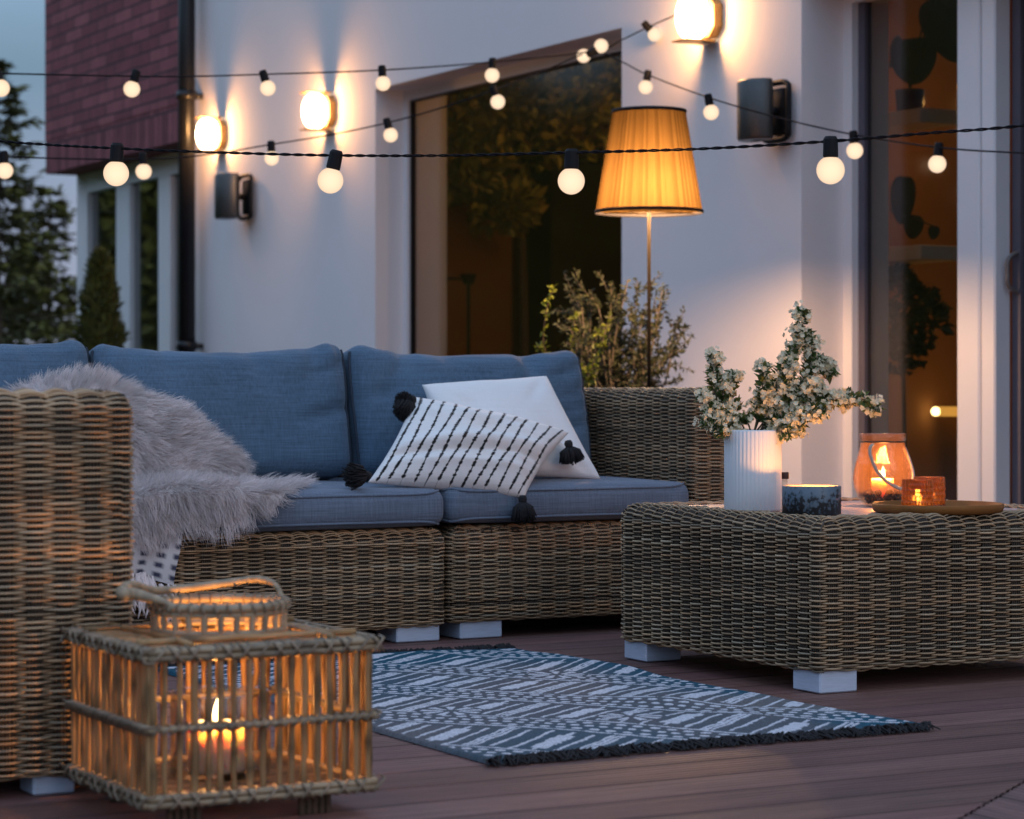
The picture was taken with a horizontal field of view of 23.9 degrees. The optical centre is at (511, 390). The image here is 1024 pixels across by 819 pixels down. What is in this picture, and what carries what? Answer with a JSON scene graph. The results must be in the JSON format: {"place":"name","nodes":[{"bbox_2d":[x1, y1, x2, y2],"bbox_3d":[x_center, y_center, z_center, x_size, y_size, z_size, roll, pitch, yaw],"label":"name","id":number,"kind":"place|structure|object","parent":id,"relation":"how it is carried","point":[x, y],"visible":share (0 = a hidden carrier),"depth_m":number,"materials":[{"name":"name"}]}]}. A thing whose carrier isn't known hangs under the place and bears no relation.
{"place":"outdoors","nodes":[
{"label":"outdoors","id":0,"kind":"place"},
{"bbox_2d":[0,0,76,343],"label":"sky","id":1,"kind":"structure","parent":0,"point":[22,22],"materials":[{"name":"blue"}]},
{"bbox_2d":[0,340,90,390],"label":"back cushion","id":2,"kind":"object","parent":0,"point":[22,362],"visible":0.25,"depth_m":6.28,"materials":[{"name":"blue fabric"}]},
{"bbox_2d":[0,611,1023,818],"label":"deck","id":3,"kind":"structure","parent":0,"point":[966,761],"depth_m":4.14,"materials":[{"name":"brown wood planks"}]},
{"bbox_2d":[0,388,134,795],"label":"sofa section","id":4,"kind":"object","parent":3,"relation":"on","point":[66,511],"visible":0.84,"depth_m":3.87,"materials":[{"name":"brown wicker"}]},
{"bbox_2d":[64,246,130,350],"bbox_3d":[-2.475,-0.114,14.518,0.604,1.526,0.606,0,0,-29],"label":"thuja","id":5,"kind":"object","parent":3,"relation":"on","point":[97,321],"visible":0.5,"depth_m":14.43,"materials":[{"name":"green plant"}]},
{"bbox_2d":[131,581,160,623],"bbox_3d":[-1.767,0.345,5.879,1.646,0.608,0.876,0,0,-29],"label":"sofa section","id":6,"kind":"object","parent":3,"relation":"on","point":[142,619],"visible":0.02,"depth_m":5.87,"materials":[{"name":"brown wicker"}]},
{"bbox_2d":[58,576,385,818],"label":"bamboo lantern","id":7,"kind":"object","parent":3,"relation":"on","point":[114,673],"visible":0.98,"depth_m":3.67,"materials":[{"name":"wood"}]},
{"bbox_2d":[170,685,270,780],"bbox_3d":[-0.455,0.532,3.771,0.156,0.128,0.156,0,0,-29],"label":"glass cylinder","id":8,"kind":"object","parent":7,"relation":"in","point":[173,767],"visible":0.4,"depth_m":3.75,"materials":[{"name":"clear glass"}]},
{"bbox_2d":[188,700,244,774],"bbox_3d":[-0.460,0.534,3.768,0.088,0.114,0.088,0,0,-29],"label":"candle","id":9,"kind":"object","parent":8,"relation":"in","point":[240,766],"visible":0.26,"depth_m":3.73,"materials":[{"name":"wax"}]},
{"bbox_2d":[161,526,444,642],"bbox_3d":[-0.715,0.343,6.464,0.796,0.611,0.876,0,0,-29],"label":"sofa section","id":10,"kind":"object","parent":3,"relation":"on","point":[387,583],"visible":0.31,"depth_m":6.14,"materials":[{"name":"brown wicker"}]},
{"bbox_2d":[2,360,318,560],"bbox_3d":[-1.007,0.171,6.023,1.094,0.505,0.556,0,0,-29],"label":"fur throw","id":11,"kind":"object","parent":10,"relation":"on","point":[190,466],"visible":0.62,"depth_m":6.12,"materials":[{"name":"grey fur"}]},
{"bbox_2d":[181,480,442,532],"bbox_3d":[-0.694,0.301,6.425,0.771,0.122,0.810,0,0,-29],"label":"seat cushion","id":12,"kind":"object","parent":10,"relation":"on","point":[329,504],"visible":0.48,"depth_m":6.14,"materials":[{"name":"blue fabric"}]},
{"bbox_2d":[131,527,181,620],"bbox_3d":[-0.979,0.430,5.794,0.428,0.293,0.033,0,0,-29],"label":"woven throw","id":13,"kind":"object","parent":12,"relation":"hanging from","point":[160,568],"visible":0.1,"depth_m":5.86,"materials":[{"name":"white fabric"}]},
{"bbox_2d":[89,343,351,479],"bbox_3d":[-0.797,0.064,6.561,0.745,0.394,0.251,0,0,-29],"label":"back cushion","id":14,"kind":"object","parent":12,"relation":"on","point":[283,412],"visible":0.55,"depth_m":6.52,"materials":[{"name":"blue fabric"}]},
{"bbox_2d":[342,391,584,524],"bbox_3d":[-0.127,0.175,6.391,0.736,0.352,0.280,0,0,-22],"label":"striped pillow","id":15,"kind":"object","parent":12,"relation":"on","point":[439,445],"visible":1,"depth_m":6.34,"materials":[{"name":"white fabric"}]},
{"bbox_2d":[332,387,729,638],"bbox_3d":[0.020,0.319,6.868,0.909,0.660,0.900,0,0,-29],"label":"sofa section","id":16,"kind":"object","parent":3,"relation":"on","point":[499,572],"visible":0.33,"depth_m":6.49,"materials":[{"name":"brown wicker"}]},
{"bbox_2d":[329,476,688,522],"bbox_3d":[-0.025,0.296,6.796,0.764,0.120,0.799,0,0,-29],"label":"seat cushion","id":17,"kind":"object","parent":16,"relation":"on","point":[571,499],"visible":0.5,"depth_m":6.45,"materials":[{"name":"blue fabric"}]},
{"bbox_2d":[343,345,590,480],"bbox_3d":[-0.137,0.068,6.917,0.763,0.393,0.252,0,0,-29],"label":"back cushion","id":18,"kind":"object","parent":17,"relation":"on","point":[377,380],"visible":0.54,"depth_m":6.75,"materials":[{"name":"blue fabric"}]},
{"bbox_2d":[422,376,599,478],"bbox_3d":[-0.018,0.101,6.642,0.474,0.287,0.237,0,0,-29],"label":"white pillow","id":19,"kind":"object","parent":17,"relation":"on","point":[534,399],"visible":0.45,"depth_m":6.63,"materials":[{"name":"fabric"}]},
{"bbox_2d":[158,643,939,766],"bbox_3d":[-0.018,0.639,5.128,0.980,0.019,1.712,0,0,-29],"label":"rug","id":20,"kind":"object","parent":3,"relation":"on","point":[502,704],"visible":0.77,"depth_m":4.85,"materials":[{"name":"fabric"}]},
{"bbox_2d":[534,284,612,387],"bbox_3d":[0.228,0.129,8.748,0.268,1.040,0.260,0,0,-29],"label":"young shrub","id":21,"kind":"object","parent":3,"relation":"on","point":[588,367],"visible":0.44,"depth_m":8.73,"materials":[{"name":"green plant"}]},
{"bbox_2d":[549,268,695,387],"bbox_3d":[0.403,0.093,9.050,0.568,1.112,0.470,0,0,-1],"label":"olive bush","id":22,"kind":"object","parent":3,"relation":"on","point":[614,360],"visible":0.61,"depth_m":9.02,"materials":[{"name":"green plant"}]},
{"bbox_2d":[594,106,703,387],"bbox_3d":[0.482,-0.169,8.500,0.384,1.637,0.384,0,0,-29],"label":"floor lamp","id":23,"kind":"object","parent":3,"relation":"on","point":[648,185],"visible":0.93,"depth_m":8.37,"materials":[{"name":"fabric"}]},
{"bbox_2d":[620,497,1023,693],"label":"coffee table","id":24,"kind":"object","parent":3,"relation":"on","point":[821,604],"visible":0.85,"depth_m":5.34,"materials":[{"name":"brown wicker"}]},
{"bbox_2d":[724,429,781,511],"bbox_3d":[0.554,0.182,5.560,0.132,0.187,0.132,0,0,-29],"label":"vase","id":25,"kind":"object","parent":24,"relation":"on","point":[752,469],"visible":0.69,"depth_m":5.50,"materials":[{"name":"white ceramic"}]},
{"bbox_2d":[692,300,885,443],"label":"blossom branches","id":26,"kind":"object","parent":25,"relation":"in","point":[785,403],"visible":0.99,"depth_m":5.54,"materials":[{"name":"white plant"}]},
{"bbox_2d":[782,484,840,515],"bbox_3d":[0.666,0.243,5.375,0.131,0.066,0.131,0,0,-29],"label":"candle bowl","id":27,"kind":"object","parent":24,"relation":"on","point":[814,499],"visible":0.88,"depth_m":5.32,"materials":[{"name":"blue ceramic"}]},
{"bbox_2d":[853,433,914,505],"bbox_3d":[0.894,0.189,5.796,0.153,0.175,0.156,0,0,-29],"label":"lantern jar","id":28,"kind":"object","parent":24,"relation":"on","point":[869,495],"visible":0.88,"depth_m":5.76,"materials":[{"name":"orange glass"}]},
{"bbox_2d":[872,467,893,500],"bbox_3d":[0.890,0.226,5.800,0.052,0.092,0.052,0,0,-29],"label":"candle","id":29,"kind":"object","parent":28,"relation":"in","point":[880,484],"visible":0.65,"depth_m":5.78,"materials":[{"name":"white wax"}]},
{"bbox_2d":[872,500,1003,514],"bbox_3d":[0.969,0.265,5.500,0.296,0.022,0.296,0,0,-29],"label":"tray","id":30,"kind":"object","parent":24,"relation":"on","point":[957,507],"visible":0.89,"depth_m":5.39,"materials":[{"name":"brown wood"}]},
{"bbox_2d":[901,479,933,505],"bbox_3d":[0.909,0.234,5.420,0.073,0.072,0.073,0,0,-29],"label":"tealight glass","id":31,"kind":"object","parent":30,"relation":"on","point":[917,492],"visible":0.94,"depth_m":5.39,"materials":[{"name":"brown glass"}]},
{"bbox_2d":[914,476,945,505],"bbox_3d":[0.956,0.233,5.535,0.074,0.074,0.074,0,0,-29],"label":"tealight glass","id":32,"kind":"object","parent":30,"relation":"on","point":[939,489],"visible":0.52,"depth_m":5.50,"materials":[{"name":"brown glass"}]},
{"bbox_2d":[0,124,1023,194],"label":"light string","id":33,"kind":"object","parent":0,"point":[830,168],"visible":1,"depth_m":5.37,"materials":[{"name":"black plastic"}]},
{"bbox_2d":[522,145,620,387],"bbox_3d":[0.394,-0.437,15.201,0.576,2.162,0.400,0,0,-29],"label":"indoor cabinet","id":34,"kind":"object","parent":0,"point":[571,232],"visible":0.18,"depth_m":15.08,"materials":[{"name":"brown wood"}]},
{"bbox_2d":[782,472,788,484],"bbox_3d":[0.631,0.232,5.600,0.027,0.088,0.027,0,0,-29],"label":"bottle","id":35,"kind":"object","parent":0,"point":[785,475],"visible":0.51,"depth_m":5.59,"materials":[{"name":"glass"}]},
{"label":"ground","id":36,"kind":"structure","parent":0,"visible":0},
{"bbox_2d":[0,59,76,344],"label":"conifer tree","id":37,"kind":"object","parent":36,"relation":"on","point":[20,188],"visible":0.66,"depth_m":24.02,"materials":[{"name":"green plant"}]},
{"bbox_2d":[1,247,75,343],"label":"conifer tree","id":38,"kind":"object","parent":36,"relation":"on","point":[37,300],"visible":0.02,"depth_m":32.98,"materials":[{"name":"green plant"}]},
{"bbox_2d":[2,184,76,343],"bbox_3d":[-5.138,-0.785,27.101,1.977,3.051,1.877,0,0,8],"label":"conifer tree","id":39,"kind":"object","parent":36,"relation":"on","point":[65,302],"visible":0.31,"depth_m":26.88,"materials":[{"name":"green plant"}]},
{"bbox_2d":[45,0,1023,504],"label":"house","id":40,"kind":"structure","parent":36,"relation":"on","point":[373,252],"depth_m":11.04,"materials":[{"name":"white paint"}]},
{"bbox_2d":[87,152,177,350],"bbox_3d":[-2.370,-0.409,16.109,0.090,2.278,2.511,0,0,-29],"label":"window","id":41,"kind":"structure","parent":40,"relation":"in","point":[164,171],"depth_m":16.38,"materials":[{"name":"white glass"}]},
{"bbox_2d":[194,116,226,151],"bbox_3d":[-1.805,-1.530,14.418,0.162,0.207,0.170,0,0,-29],"label":"wall lamp","id":42,"kind":"object","parent":40,"relation":"attached to","point":[218,135],"visible":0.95,"depth_m":14.40,"materials":[{"name":"metal"}]},
{"bbox_2d":[214,173,252,220],"bbox_3d":[-1.619,-1.129,14.032,0.212,0.274,0.227,0,0,-29],"label":"wall speaker","id":43,"kind":"object","parent":40,"relation":"attached to","point":[228,196],"depth_m":13.96},
{"bbox_2d":[299,90,336,131],"bbox_3d":[-1.057,-1.512,13.071,0.162,0.207,0.170,0,0,-29],"label":"wall lamp","id":44,"kind":"object","parent":40,"relation":"attached to","point":[326,111],"visible":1,"depth_m":13.05,"materials":[{"name":"metal"}]},
{"bbox_2d":[447,274,476,354],"bbox_3d":[-0.258,-0.018,14.038,0.285,1.324,0.285,0,0,16],"label":"indoor stand","id":45,"kind":"object","parent":40,"relation":"on","point":[468,280],"visible":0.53,"depth_m":14.03,"materials":[{"name":"black metal"}]},
{"bbox_2d":[403,38,621,353],"bbox_3d":[0.052,-0.523,11.643,0.070,2.105,2.450,0,0,-29],"label":"window","id":46,"kind":"structure","parent":40,"relation":"in","point":[411,97],"depth_m":12.65,"materials":[{"name":"black metal"}]},
{"bbox_2d":[447,55,621,355],"bbox_3d":[0.086,-0.726,13.526,1.888,2.741,0.988,0,0,-29],"label":"indoor tree","id":47,"kind":"object","parent":40,"relation":"on","point":[587,102],"visible":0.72,"depth_m":13.36,"materials":[{"name":"green plant"}]},
{"bbox_2d":[672,0,722,44],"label":"wall lamp","id":48,"kind":"object","parent":40,"relation":"attached to","point":[707,20],"visible":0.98,"depth_m":9.82,"materials":[{"name":"metal"}]},
{"bbox_2d":[0,8,691,96],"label":"light string","id":49,"kind":"object","parent":48,"relation":"hanging from","point":[131,88],"visible":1,"depth_m":9.53,"materials":[{"name":"black plastic"}]},
{"bbox_2d":[0,49,1023,179],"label":"light string","id":50,"kind":"object","parent":48,"relation":"hanging from","point":[936,162],"visible":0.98,"depth_m":9.17,"materials":[{"name":"black plastic"}]},
{"bbox_2d":[737,78,791,143],"bbox_3d":[0.969,-1.089,9.390,0.191,0.247,0.204,0,0,-29],"label":"wall speaker","id":51,"kind":"object","parent":40,"relation":"attached to","point":[762,95],"depth_m":9.33},
{"bbox_2d":[888,262,954,495],"bbox_3d":[1.643,0.041,9.918,0.280,1.209,0.439,0,0,-29],"label":"bushy house plant","id":52,"kind":"object","parent":40,"relation":"on","point":[903,338],"visible":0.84,"depth_m":9.91,"materials":[{"name":"green plant"}]},
{"bbox_2d":[888,107,956,134],"bbox_3d":[1.614,-1.110,9.971,0.200,0.060,0.468,0,0,-29],"label":"wall shelf","id":53,"kind":"object","parent":40,"relation":"attached to","point":[910,120],"depth_m":9.80,"materials":[{"name":"brown wood"}]},
{"bbox_2d":[888,0,956,110],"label":"house plant","id":54,"kind":"object","parent":53,"relation":"on","point":[912,61],"visible":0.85,"depth_m":9.86,"materials":[{"name":"green plant"}]},
{"bbox_2d":[888,245,956,265],"bbox_3d":[1.614,-0.559,9.971,0.200,0.060,0.468,0,0,-29],"label":"wall shelf","id":55,"kind":"object","parent":40,"relation":"attached to","point":[915,254],"depth_m":9.79,"materials":[{"name":"brown wood"}]},
{"bbox_2d":[888,176,939,238],"bbox_3d":[1.619,-0.745,9.878,0.066,0.271,0.383,0,0,-29],"label":"trailing plant","id":56,"kind":"object","parent":55,"relation":"on","point":[902,195],"visible":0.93,"depth_m":9.89,"materials":[{"name":"green plant"}]},
{"bbox_2d":[843,0,1023,504],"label":"terrace door","id":57,"kind":"structure","parent":40,"relation":"in","point":[984,257],"depth_m":8.71,"materials":[{"name":"white glass"}]},
{"bbox_2d":[931,406,956,416],"bbox_3d":[1.998,0.357,10.608,0.200,0.576,0.419,0,0,-49],"label":"indoor lamp","id":58,"kind":"object","parent":40,"relation":"on","point":[943,411],"visible":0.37,"depth_m":10.73,"materials":[{"name":"yellow metal"}]}
]}

